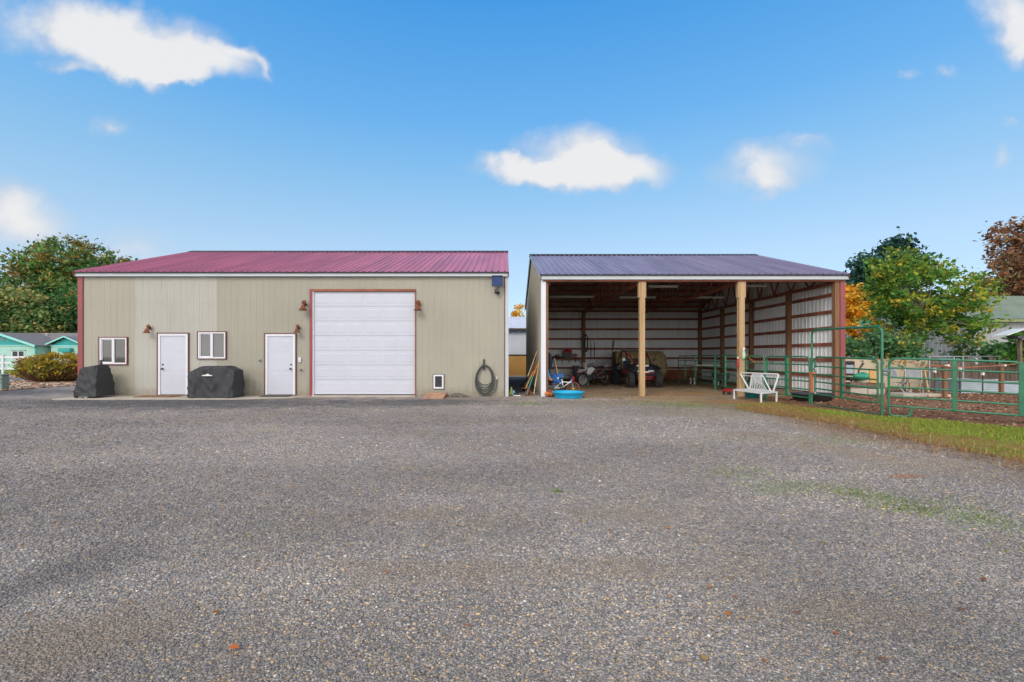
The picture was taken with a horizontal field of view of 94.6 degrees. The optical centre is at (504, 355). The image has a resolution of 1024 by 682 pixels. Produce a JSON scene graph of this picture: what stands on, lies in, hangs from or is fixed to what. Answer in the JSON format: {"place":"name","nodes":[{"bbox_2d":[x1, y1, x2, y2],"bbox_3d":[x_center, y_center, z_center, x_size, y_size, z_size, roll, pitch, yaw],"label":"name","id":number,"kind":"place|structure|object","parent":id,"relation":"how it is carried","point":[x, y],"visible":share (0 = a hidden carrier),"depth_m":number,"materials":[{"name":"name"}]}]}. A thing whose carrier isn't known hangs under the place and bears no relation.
{"place":"outdoors","nodes":[
{"label":"outdoors","id":0,"kind":"place"},
{"bbox_2d":[52,396,309,399],"bbox_3d":[-11.040,1.482,16.355,8.120,0.085,1.210,0,0,0],"label":"concrete apron","id":1,"kind":"object","parent":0,"point":[144,398],"visible":0.53,"depth_m":15.83,"materials":[{"name":"grey concrete"}]},
{"bbox_2d":[73,360,115,397],"bbox_3d":[-14.188,0.792,16.335,0.822,1.296,0.943,0,0,0],"label":"covered grill","id":2,"kind":"object","parent":1,"relation":"on","point":[96,381],"visible":1,"depth_m":16.04,"materials":[{"name":"grey fabric"}]},
{"bbox_2d":[134,395,182,396],"bbox_3d":[-12.133,1.428,16.525,1.367,0.022,0.550,0,0,0],"label":"doormat","id":3,"kind":"object","parent":1,"relation":"on","point":[159,396],"visible":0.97,"depth_m":16.47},
{"bbox_2d":[187,366,244,397],"bbox_3d":[-9.975,0.889,16.320,1.631,1.082,0.947,0,0,0],"label":"covered grill","id":4,"kind":"object","parent":1,"relation":"on","point":[216,381],"visible":1,"depth_m":15.99,"materials":[{"name":"grey fabric"}]},
{"bbox_2d":[259,395,292,396],"bbox_3d":[-8.068,1.428,16.650,1.007,0.022,0.400,0,0,0],"label":"doormat","id":5,"kind":"object","parent":1,"relation":"on","point":[275,395],"visible":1,"depth_m":16.63,"materials":[{"name":"rubber"}]},
{"bbox_2d":[0,386,1023,681],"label":"gravel yard","id":6,"kind":"structure","parent":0,"point":[48,394],"depth_m":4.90,"materials":[{"name":"grey gravel"}]},
{"bbox_2d":[423,392,446,398],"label":"pet ramp","id":7,"kind":"structure","parent":6,"relation":"on","point":[435,395],"depth_m":16.34,"materials":[{"name":"red wood"}]},
{"bbox_2d":[447,393,474,397],"bbox_3d":[-1.711,1.403,16.710,1.305,0.156,0.541,0,0,0],"label":"gravel heap","id":8,"kind":"object","parent":6,"relation":"on","point":[456,395],"visible":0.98,"depth_m":16.75,"materials":[{"name":"gravel"}]},
{"bbox_2d":[20,414,1014,666],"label":"leaf litter","id":9,"kind":"object","parent":6,"relation":"on","point":[232,646],"visible":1,"depth_m":2.85,"materials":[{"name":"brown plant"}]},
{"bbox_2d":[552,390,583,398],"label":"paddling pool","id":10,"kind":"structure","parent":6,"relation":"on","point":[567,394],"depth_m":16.08,"materials":[{"name":"blue plastic"}]},
{"bbox_2d":[508,401,1023,552],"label":"weeds","id":11,"kind":"object","parent":6,"relation":"on","point":[861,493],"visible":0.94,"depth_m":4.89,"materials":[{"name":"green plant"}]},
{"bbox_2d":[0,0,1023,316],"label":"sky","id":12,"kind":"structure","parent":0,"point":[807,132],"materials":[{"name":"blue"}]},
{"bbox_2d":[509,377,536,391],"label":"back lane","id":13,"kind":"structure","parent":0,"point":[515,383],"depth_m":23.91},
{"bbox_2d":[521,378,529,390],"bbox_3d":[0.848,1.197,19.600,0.410,0.556,0.507,0,0,0],"label":"bin bag","id":14,"kind":"object","parent":13,"relation":"on","point":[523,384],"visible":0.66,"depth_m":19.45,"materials":[{"name":"black plastic"}]},
{"bbox_2d":[46,382,1012,460],"bbox_3d":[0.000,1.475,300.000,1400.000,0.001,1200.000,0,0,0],"label":"ground","id":15,"kind":"structure","parent":0,"point":[886,388],"depth_m":17.00,"materials":[{"name":"grey gravel"}]},
{"bbox_2d":[0,280,77,332],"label":"broadleaf tree","id":16,"kind":"object","parent":15,"relation":"on","point":[16,316],"visible":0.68,"depth_m":55.89,"materials":[{"name":"green plant"}]},
{"bbox_2d":[0,332,77,369],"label":"mint house","id":17,"kind":"structure","parent":15,"relation":"on","point":[21,344],"depth_m":49.63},
{"bbox_2d":[11,350,24,359],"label":"window","id":18,"kind":"structure","parent":17,"relation":"in","point":[13,352],"depth_m":48.98,"materials":[{"name":"white paint"}]},
{"bbox_2d":[24,280,77,332],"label":"broadleaf tree","id":19,"kind":"object","parent":15,"relation":"on","point":[72,297],"visible":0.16,"depth_m":57.02,"materials":[{"name":"green plant"}]},
{"bbox_2d":[0,232,137,300],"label":"maple tree","id":20,"kind":"object","parent":15,"relation":"on","point":[46,271],"visible":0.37,"depth_m":63.09,"materials":[{"name":"green plant"}]},
{"bbox_2d":[73,251,508,396],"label":"barn","id":21,"kind":"structure","parent":15,"relation":"on","point":[366,329],"depth_m":17.00,"materials":[{"name":"beige metal"}]},
{"bbox_2d":[98,337,127,364],"bbox_3d":[-14.063,-0.165,16.988,1.037,1.007,0.085,0,0,0],"label":"window","id":22,"kind":"structure","parent":21,"relation":"in","point":[113,350],"depth_m":17.00,"materials":[{"name":"white paint"}]},
{"bbox_2d":[143,324,151,332],"bbox_3d":[-12.744,-0.956,16.835,0.238,0.309,0.290,0,0,0],"label":"wall lamp","id":23,"kind":"object","parent":21,"relation":"attached to","point":[146,330],"visible":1,"depth_m":16.81,"materials":[{"name":"metal"}]},
{"bbox_2d":[157,333,188,395],"bbox_3d":[-11.920,0.312,16.968,1.145,2.266,0.144,0,0,0],"label":"door","id":24,"kind":"structure","parent":21,"relation":"in","point":[172,348],"depth_m":16.98,"materials":[{"name":"white paint"}]},
{"bbox_2d":[197,331,226,358],"bbox_3d":[-10.523,-0.369,16.988,1.043,1.007,0.085,0,0,0],"label":"window","id":25,"kind":"structure","parent":21,"relation":"in","point":[210,344],"depth_m":17.00,"materials":[{"name":"white paint"}]},
{"bbox_2d":[264,333,296,395],"bbox_3d":[-8.065,0.318,16.968,1.145,2.254,0.144,0,0,0],"label":"door","id":26,"kind":"structure","parent":21,"relation":"in","point":[280,349],"depth_m":16.98,"materials":[{"name":"white paint"}]},
{"bbox_2d":[299,300,306,310],"bbox_3d":[-7.169,-1.793,16.805,0.288,0.374,0.351,0,0,0],"label":"wall lamp","id":27,"kind":"object","parent":21,"relation":"attached to","point":[302,308],"visible":1,"depth_m":16.76,"materials":[{"name":"metal"}]},
{"bbox_2d":[309,289,415,396],"bbox_3d":[-5.110,-0.445,17.040,3.806,3.881,0.320,0,0,0],"label":"garage door","id":28,"kind":"structure","parent":21,"relation":"in","point":[362,342],"depth_m":17.03,"materials":[{"name":"white paint"}]},
{"bbox_2d":[414,300,420,310],"bbox_3d":[-3.099,-1.793,16.805,0.288,0.374,0.351,0,0,0],"label":"wall lamp","id":29,"kind":"object","parent":21,"relation":"attached to","point":[417,307],"visible":1,"depth_m":16.77,"materials":[{"name":"metal"}]},
{"bbox_2d":[433,374,443,388],"bbox_3d":[-2.386,0.938,16.985,0.404,0.542,0.070,0,0,0],"label":"pet door","id":30,"kind":"structure","parent":21,"relation":"in","point":[438,379],"depth_m":16.95,"materials":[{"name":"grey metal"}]},
{"bbox_2d":[475,359,497,395],"bbox_3d":[-0.671,0.787,16.902,0.813,1.311,0.152,0,0,0],"label":"garden hose","id":31,"kind":"object","parent":21,"relation":"attached to","point":[480,390],"visible":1,"depth_m":16.88,"materials":[{"name":"grey rubber"}]},
{"bbox_2d":[492,275,502,294],"bbox_3d":[-0.276,-2.505,16.848,0.384,0.670,0.245,0,0,0],"label":"solar floodlight","id":32,"kind":"object","parent":21,"relation":"attached to","point":[497,280],"visible":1,"depth_m":16.75,"materials":[{"name":"blue glass"}]},
{"bbox_2d":[509,303,524,316],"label":"larch tree","id":33,"kind":"object","parent":15,"relation":"on","point":[516,313],"visible":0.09,"depth_m":47.85,"materials":[{"name":"orange plant"}]},
{"bbox_2d":[509,317,525,375],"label":"white outbuilding","id":34,"kind":"structure","parent":15,"relation":"on","point":[517,346],"depth_m":34.00,"materials":[{"name":"metal"}]},
{"bbox_2d":[524,254,849,396],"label":"machine shed","id":35,"kind":"structure","parent":15,"relation":"on","point":[788,308],"depth_m":21.77,"materials":[{"name":"beige metal"}]},
{"bbox_2d":[552,358,581,362],"bbox_3d":[3.757,0.333,28.845,1.828,0.300,0.510,0,0,0],"label":"wall shelf","id":36,"kind":"object","parent":35,"relation":"attached to","point":[562,359],"depth_m":28.60,"materials":[{"name":"brown wood"}]},
{"bbox_2d":[563,349,571,358],"bbox_3d":[3.824,-0.119,28.820,0.548,0.604,0.345,0,0,0],"label":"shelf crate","id":37,"kind":"object","parent":36,"relation":"on","point":[567,353],"visible":1,"depth_m":28.67,"materials":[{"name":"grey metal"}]},
{"bbox_2d":[549,296,594,297],"bbox_3d":[3.068,-2.927,21.700,2.066,0.532,0.120,0,0,0],"label":"tube light","id":38,"kind":"object","parent":35,"relation":"hanging from","point":[571,296],"visible":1,"depth_m":21.65,"materials":[{"name":"grey metal"}]},
{"bbox_2d":[619,296,655,297],"bbox_3d":[6.083,-2.897,21.700,1.668,0.532,0.120,0,0,0],"label":"tube light","id":39,"kind":"object","parent":35,"relation":"hanging from","point":[635,296],"visible":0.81,"depth_m":21.66,"materials":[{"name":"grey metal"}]},
{"bbox_2d":[648,282,677,286],"bbox_3d":[6.157,-2.920,18.400,1.155,0.532,0.120,0,0,0],"label":"tube light","id":40,"kind":"object","parent":35,"relation":"hanging from","point":[671,285],"visible":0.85,"depth_m":18.36,"materials":[{"name":"grey metal"}]},
{"bbox_2d":[697,287,724,297],"bbox_3d":[9.381,-2.897,21.700,1.347,0.532,0.120,0,0,0],"label":"tube light","id":41,"kind":"object","parent":35,"relation":"hanging from","point":[718,296],"visible":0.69,"depth_m":21.66,"materials":[{"name":"grey metal"}]},
{"bbox_2d":[746,284,766,286],"bbox_3d":[9.797,-2.946,18.400,0.779,0.532,0.120,0,0,0],"label":"tube light","id":42,"kind":"object","parent":35,"relation":"hanging from","point":[756,285],"visible":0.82,"depth_m":18.34,"materials":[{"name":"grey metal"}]},
{"bbox_2d":[846,320,874,357],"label":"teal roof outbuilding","id":43,"kind":"structure","parent":15,"relation":"on","point":[857,332],"depth_m":33.11,"materials":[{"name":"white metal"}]},
{"bbox_2d":[846,283,882,351],"bbox_3d":[22.735,-1.618,31.006,3.655,6.387,3.054,0,0,18],"label":"golden tree","id":44,"kind":"object","parent":15,"relation":"on","point":[853,309],"visible":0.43,"depth_m":30.39,"materials":[{"name":"orange plant"}]},
{"bbox_2d":[859,294,883,320],"bbox_3d":[27.171,-1.750,35.971,4.583,6.651,3.430,0,0,0],"label":"golden tree","id":45,"kind":"object","parent":15,"relation":"on","point":[871,309],"visible":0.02,"depth_m":35.47,"materials":[{"name":"yellow plant"}]},
{"bbox_2d":[846,359,927,386],"bbox_3d":[17.749,0.815,22.030,3.848,1.320,0.060,0,0,0],"label":"board screen","id":46,"kind":"object","parent":15,"relation":"on","point":[869,364],"visible":0.21,"depth_m":22.00,"materials":[{"name":"beige wood"}]},
{"bbox_2d":[843,226,947,308],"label":"pine tree","id":47,"kind":"object","parent":15,"relation":"on","point":[858,265],"visible":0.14,"depth_m":43.37,"materials":[{"name":"green plant"}]},
{"bbox_2d":[846,327,998,369],"bbox_3d":[19.691,0.073,23.117,7.313,3.005,3.346,0,0,0],"label":"broadleaf shrub","id":48,"kind":"object","parent":15,"relation":"on","point":[896,346],"visible":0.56,"depth_m":22.42,"materials":[{"name":"green plant"}]},
{"bbox_2d":[853,238,1012,357],"bbox_3d":[21.699,-2.097,23.877,7.245,7.344,5.058,0,0,0],"label":"maple tree","id":49,"kind":"object","parent":15,"relation":"on","point":[886,277],"visible":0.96,"depth_m":23.27,"materials":[{"name":"green plant"}]},
{"bbox_2d":[868,296,1023,363],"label":"green roof building","id":50,"kind":"structure","parent":15,"relation":"on","point":[1012,307],"depth_m":29.54,"materials":[{"name":"grey metal"}]},
{"bbox_2d":[928,356,999,387],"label":"pipe gate","id":51,"kind":"structure","parent":15,"relation":"on","point":[954,358],"depth_m":20.27,"materials":[{"name":"metal"}]},
{"bbox_2d":[930,355,1016,387],"bbox_3d":[21.473,0.737,21.245,4.882,1.477,0.090,0,0,0],"label":"old board fence","id":52,"kind":"object","parent":15,"relation":"on","point":[993,367],"visible":0.38,"depth_m":21.20,"materials":[{"name":"brown wood"}]},
{"bbox_2d":[970,341,1015,367],"bbox_3d":[23.003,0.455,21.664,2.352,2.240,1.846,0,0,-12],"label":"leafy bush","id":53,"kind":"object","parent":15,"relation":"on","point":[996,349],"visible":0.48,"depth_m":21.56,"materials":[{"name":"green plant"}]},
{"bbox_2d":[970,216,1023,295],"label":"copper beech","id":54,"kind":"object","parent":15,"relation":"on","point":[1005,261],"visible":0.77,"depth_m":35.83,"materials":[{"name":"brown plant"}]},
{"bbox_2d":[548,379,802,411],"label":"shed floor","id":55,"kind":"structure","parent":0,"point":[608,389],"depth_m":18.74,"materials":[{"name":"brown soil"}]},
{"bbox_2d":[544,389,553,396],"bbox_3d":[1.591,1.343,16.946,0.353,0.255,0.348,0,0,0],"label":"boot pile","id":56,"kind":"object","parent":55,"relation":"on","point":[549,392],"visible":0.98,"depth_m":16.85,"materials":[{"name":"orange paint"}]},
{"bbox_2d":[551,383,563,390],"bbox_3d":[1.971,1.247,17.850,0.470,0.440,0.430,0,0,0],"label":"toy box","id":57,"kind":"object","parent":55,"relation":"on","point":[556,388],"visible":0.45,"depth_m":17.65,"materials":[{"name":"grey plastic"}]},
{"bbox_2d":[551,374,562,382],"bbox_3d":[1.960,0.858,17.800,0.430,0.335,0.410,0,0,0],"label":"blue crate","id":58,"kind":"object","parent":57,"relation":"on","point":[555,377],"visible":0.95,"depth_m":17.62,"materials":[{"name":"plastic"}]},
{"bbox_2d":[549,375,579,390],"bbox_3d":[2.160,1.080,17.374,1.188,0.782,0.461,0,0,9],"label":"kids bicycle","id":59,"kind":"object","parent":55,"relation":"on","point":[568,383],"visible":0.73,"depth_m":17.34,"materials":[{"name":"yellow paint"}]},
{"bbox_2d":[573,365,578,379],"bbox_3d":[4.276,1.037,28.596,0.340,0.860,0.308,0,0,0],"label":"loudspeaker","id":60,"kind":"object","parent":55,"relation":"on","point":[575,369],"visible":0.85,"depth_m":28.45,"materials":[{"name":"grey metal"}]},
{"bbox_2d":[577,374,588,384],"bbox_3d":[3.894,1.192,23.600,0.580,0.550,0.490,0,0,0],"label":"storage bin","id":61,"kind":"object","parent":55,"relation":"on","point":[581,381],"visible":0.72,"depth_m":23.39,"materials":[{"name":"grey plastic"}]},
{"bbox_2d":[577,363,609,385],"bbox_3d":[4.389,0.921,23.518,2.008,1.128,0.775,-6,3,-28],"label":"dirt bike","id":62,"kind":"object","parent":55,"relation":"on","point":[589,371],"visible":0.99,"depth_m":23.35,"materials":[{"name":"black rubber"}]},
{"bbox_2d":[612,351,638,380],"bbox_3d":[7.000,0.623,27.200,1.459,1.781,1.772,0,0,4],"label":"hay bale","id":63,"kind":"object","parent":55,"relation":"on","point":[632,354],"visible":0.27,"depth_m":26.71,"materials":[{"name":"brown plant"}]},
{"bbox_2d":[611,350,662,387],"bbox_3d":[6.299,0.610,22.813,1.630,1.757,3.066,0,0,-3],"label":"off road buggy","id":64,"kind":"object","parent":55,"relation":"on","point":[628,372],"visible":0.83,"depth_m":21.87,"materials":[{"name":"metal"}]},
{"bbox_2d":[645,351,667,380],"bbox_3d":[8.348,0.623,27.350,1.446,1.781,1.772,0,0,-5],"label":"hay bale","id":65,"kind":"object","parent":55,"relation":"on","point":[661,360],"visible":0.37,"depth_m":26.61,"materials":[{"name":"brown plant"}]},
{"bbox_2d":[678,355,714,389],"bbox_3d":[9.060,0.724,22.575,0.055,1.503,4.903,0,0,3],"label":"livestock panel","id":66,"kind":"object","parent":55,"relation":"on","point":[685,365],"visible":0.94,"depth_m":22.45,"materials":[{"name":"green metal"}]},
{"bbox_2d":[688,365,720,383],"bbox_3d":[10.200,0.972,24.200,1.400,0.990,0.600,0,0,0],"label":"saddle rack","id":67,"kind":"object","parent":55,"relation":"on","point":[692,376],"visible":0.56,"depth_m":23.92,"materials":[{"name":"metal"}]},
{"bbox_2d":[712,373,729,389],"bbox_3d":[9.614,1.134,21.040,0.728,0.675,1.825,0,0,20],"label":"wheelbarrow","id":68,"kind":"object","parent":55,"relation":"on","point":[719,376],"visible":0.52,"depth_m":20.44,"materials":[{"name":"grey metal"}]},
{"bbox_2d":[715,355,736,389],"bbox_3d":[8.720,0.723,18.650,0.055,1.503,2.881,0,0,9],"label":"livestock panel","id":69,"kind":"object","parent":55,"relation":"on","point":[724,373],"visible":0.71,"depth_m":18.75,"materials":[{"name":"green metal"}]},
{"bbox_2d":[722,388,735,394],"bbox_3d":[8.352,1.343,17.718,0.546,0.243,0.297,0,0,-25],"label":"toy wagon","id":70,"kind":"object","parent":55,"relation":"on","point":[728,391],"visible":0.84,"depth_m":17.63,"materials":[{"name":"red plastic"}]},
{"bbox_2d":[744,392,759,397],"bbox_3d":[8.550,1.323,16.350,0.570,0.280,0.570,0,0,0],"label":"feed tub","id":71,"kind":"object","parent":55,"relation":"on","point":[750,395],"visible":0.49,"depth_m":16.17,"materials":[{"name":"teal plastic"}]},
{"bbox_2d":[746,355,764,398],"bbox_3d":[8.665,0.734,16.375,0.048,1.482,1.006,0,0,-8],"label":"livestock panel","id":72,"kind":"object","parent":55,"relation":"on","point":[754,369],"visible":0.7,"depth_m":16.34,"materials":[{"name":"green metal"}]},
{"bbox_2d":[733,372,778,402],"bbox_3d":[8.165,1.022,15.735,0.868,0.905,2.345,0,0,-6],"label":"garden bench","id":73,"kind":"object","parent":55,"relation":"on","point":[760,391],"visible":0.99,"depth_m":15.59,"materials":[{"name":"white paint"}]},
{"bbox_2d":[548,380,1023,481],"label":"straw","id":74,"kind":"object","parent":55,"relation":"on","point":[1021,463],"visible":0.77,"depth_m":8.80,"materials":[{"name":"beige plant"}]},
{"bbox_2d":[736,402,1023,461],"bbox_3d":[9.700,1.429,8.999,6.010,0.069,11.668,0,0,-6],"label":"grass","id":75,"kind":"structure","parent":0,"point":[988,435],"depth_m":9.45,"materials":[{"name":"green plant"}]},
{"bbox_2d":[759,389,1023,427],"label":"paddock ground","id":76,"kind":"structure","parent":0,"point":[919,403],"depth_m":13.60,"materials":[{"name":"soil"}]},
{"bbox_2d":[766,356,809,403],"bbox_3d":[8.950,0.739,15.011,0.055,1.472,1.714,0,0,-14],"label":"livestock panel","id":77,"kind":"object","parent":76,"relation":"on","point":[787,372],"visible":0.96,"depth_m":14.97,"materials":[{"name":"green metal"}]},
{"bbox_2d":[790,392,834,401],"bbox_3d":[9.950,1.340,15.300,1.296,0.250,1.080,0,0,0],"label":"water trough","id":78,"kind":"object","parent":76,"relation":"on","point":[817,398],"visible":0.73,"depth_m":14.95,"materials":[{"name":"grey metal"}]},
{"bbox_2d":[808,325,883,415],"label":"walk through gate","id":79,"kind":"structure","parent":76,"relation":"on","point":[841,376],"depth_m":12.66,"materials":[{"name":"green metal"}]},
{"bbox_2d":[846,361,858,381],"bbox_3d":[13.754,0.841,18.743,0.505,1.228,0.525,0,0,0],"label":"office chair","id":80,"kind":"object","parent":76,"relation":"on","point":[850,364],"visible":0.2,"depth_m":18.83,"materials":[{"name":"plastic"}]},
{"bbox_2d":[846,388,866,394],"bbox_3d":[13.303,1.351,18.000,0.635,0.232,0.500,0,0,0],"label":"block","id":81,"kind":"object","parent":76,"relation":"on","point":[859,390],"depth_m":17.75,"materials":[{"name":"concrete"}]},
{"bbox_2d":[846,382,866,387],"bbox_3d":[13.278,1.125,18.000,0.635,0.219,0.500,0,0,0],"label":"timber","id":82,"kind":"object","parent":81,"relation":"on","point":[857,383],"visible":0.69,"depth_m":17.75,"materials":[{"name":"grey wood"}]},
{"bbox_2d":[867,389,884,394],"bbox_3d":[13.963,1.361,18.000,0.635,0.212,0.500,0,0,0],"label":"block","id":83,"kind":"object","parent":76,"relation":"on","point":[872,391],"depth_m":17.75,"materials":[{"name":"concrete"}]},
{"bbox_2d":[867,383,884,388],"bbox_3d":[13.951,1.145,18.000,0.660,0.219,0.500,0,0,0],"label":"timber","id":84,"kind":"object","parent":83,"relation":"on","point":[871,384],"visible":0.47,"depth_m":17.75,"materials":[{"name":"grey wood"}]},
{"bbox_2d":[890,369,909,391],"bbox_3d":[15.381,0.979,18.392,0.508,0.991,0.561,0,0,-30],"label":"folding chair","id":85,"kind":"object","parent":76,"relation":"on","point":[893,372],"visible":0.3,"depth_m":18.50,"materials":[{"name":"metal"}]},
{"bbox_2d":[890,392,926,396],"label":"slab","id":86,"kind":"structure","parent":76,"relation":"on","point":[911,394],"depth_m":16.86,"materials":[{"name":"concrete"}]},
{"bbox_2d":[905,369,923,392],"bbox_3d":[15.744,0.979,18.193,0.508,0.991,0.561,0,0,35],"label":"folding chair","id":87,"kind":"object","parent":76,"relation":"on","point":[913,373],"visible":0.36,"depth_m":18.33,"materials":[{"name":"metal"}]},
{"bbox_2d":[901,369,929,391],"bbox_3d":[16.481,1.005,19.000,1.000,0.935,0.489,0,0,0],"label":"wooden trestle","id":88,"kind":"object","parent":76,"relation":"on","point":[925,376],"visible":0.59,"depth_m":18.94,"materials":[{"name":"brown wood"}]},
{"bbox_2d":[923,393,950,396],"bbox_3d":[15.376,1.421,17.050,0.779,0.092,0.700,0,0,0],"label":"board","id":89,"kind":"object","parent":76,"relation":"on","point":[934,395],"visible":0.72,"depth_m":16.71,"materials":[{"name":"beige wood"}]},
{"bbox_2d":[942,364,949,397],"bbox_3d":[15.260,0.893,16.370,0.130,1.165,0.180,0,0,0],"label":"fence post","id":90,"kind":"object","parent":76,"relation":"on","point":[944,383],"visible":0.88,"depth_m":16.34,"materials":[{"name":"brown wood"}]},
{"bbox_2d":[877,359,1013,367],"bbox_3d":[15.698,0.240,16.749,7.375,0.387,0.767,0,0,-8],"label":"fence rope","id":91,"kind":"object","parent":90,"relation":"attached to","point":[949,366],"visible":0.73,"depth_m":16.42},
{"bbox_2d":[888,357,1023,416],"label":"livestock panel","id":92,"kind":"object","parent":76,"relation":"on","point":[954,380],"visible":0.98,"depth_m":10.63,"materials":[{"name":"green metal"}]},
{"bbox_2d":[958,368,961,395],"bbox_3d":[16.557,0.944,17.200,0.060,1.063,0.080,0,0,0],"label":"stake","id":93,"kind":"object","parent":76,"relation":"on","point":[959,381],"visible":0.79,"depth_m":17.18,"materials":[{"name":"grey metal"}]},
{"bbox_2d":[935,378,997,392],"bbox_3d":[18.390,1.198,18.850,1.505,0.537,1.160,0,0,0],"label":"raised bed","id":94,"kind":"object","parent":76,"relation":"on","point":[977,386],"visible":0.48,"depth_m":18.30,"materials":[{"name":"metal"}]},
{"bbox_2d":[998,365,1006,394],"bbox_3d":[18.486,0.906,17.570,0.130,1.138,0.180,0,0,0],"label":"fence post","id":95,"kind":"object","parent":76,"relation":"on","point":[1000,379],"visible":0.83,"depth_m":17.54,"materials":[{"name":"brown wood"}]},
{"bbox_2d":[992,328,1023,380],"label":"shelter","id":96,"kind":"object","parent":76,"relation":"on","point":[1019,342],"visible":0.82,"depth_m":19.02,"materials":[{"name":"white metal"}]},
{"bbox_2d":[999,328,1023,368],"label":"leafy bush","id":97,"kind":"object","parent":76,"relation":"on","point":[1012,351],"visible":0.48,"depth_m":19.64,"materials":[{"name":"green plant"}]},
{"bbox_2d":[1004,380,1018,392],"bbox_3d":[20.108,1.239,19.150,1.031,0.456,1.160,0,0,0],"label":"raised bed","id":98,"kind":"object","parent":76,"relation":"on","point":[1011,388],"visible":0.17,"depth_m":18.60,"materials":[{"name":"metal"}]},
{"label":"planting bed","id":99,"kind":"structure","parent":0,"visible":0},
{"bbox_2d":[0,374,9,389],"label":"utility pedestal","id":100,"kind":"object","parent":99,"relation":"on","point":[4,381],"visible":0.9,"depth_m":19.85,"materials":[{"name":"metal"}]},
{"bbox_2d":[0,380,75,390],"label":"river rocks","id":101,"kind":"object","parent":99,"relation":"on","point":[16,384],"visible":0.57,"depth_m":23.21,"materials":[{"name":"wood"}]},
{"bbox_2d":[4,351,77,381],"bbox_3d":[-25.034,0.609,26.218,4.022,1.740,3.188,0,0,0],"label":"shrub","id":102,"kind":"object","parent":99,"relation":"on","point":[47,367],"visible":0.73,"depth_m":25.38,"materials":[{"name":"yellow plant"}]},
{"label":"coat hook","id":103,"kind":"object","parent":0,"visible":0},
{"bbox_2d":[548,352,552,373],"bbox_3d":[1.672,0.305,18.400,0.325,0.860,0.708,0,0,0],"label":"hanging coat","id":104,"kind":"object","parent":103,"relation":"hanging from","point":[550,361],"visible":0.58,"depth_m":18.11,"materials":[{"name":"blue fabric"}]},
{"bbox_3d":[13.811,0.990,18.000,0.736,0.050,0.500,0,0,0],"label":"timber","id":105,"kind":"object","parent":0,"visible":0},
{"bbox_2d":[853,372,868,380],"bbox_3d":[13.579,0.793,18.000,0.665,0.325,0.429,0,0,0],"label":"tarp bundle","id":106,"kind":"object","parent":105,"relation":"on","point":[863,375],"visible":0.84,"depth_m":17.87,"materials":[{"name":"green plastic"}]},
{"bbox_2d":[869,370,876,382],"bbox_3d":[13.832,0.760,17.815,0.302,0.530,0.230,0,0,0],"label":"leaning board","id":107,"kind":"object","parent":105,"relation":"on","point":[872,374],"visible":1,"depth_m":17.79,"materials":[{"name":"orange wood"}]},
{"label":"lawn","id":108,"kind":"structure","parent":0,"visible":0},
{"bbox_2d":[0,355,67,373],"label":"rail fence","id":109,"kind":"object","parent":108,"relation":"on","point":[2,362],"visible":0.23,"depth_m":37.97,"materials":[{"name":"white paint"}]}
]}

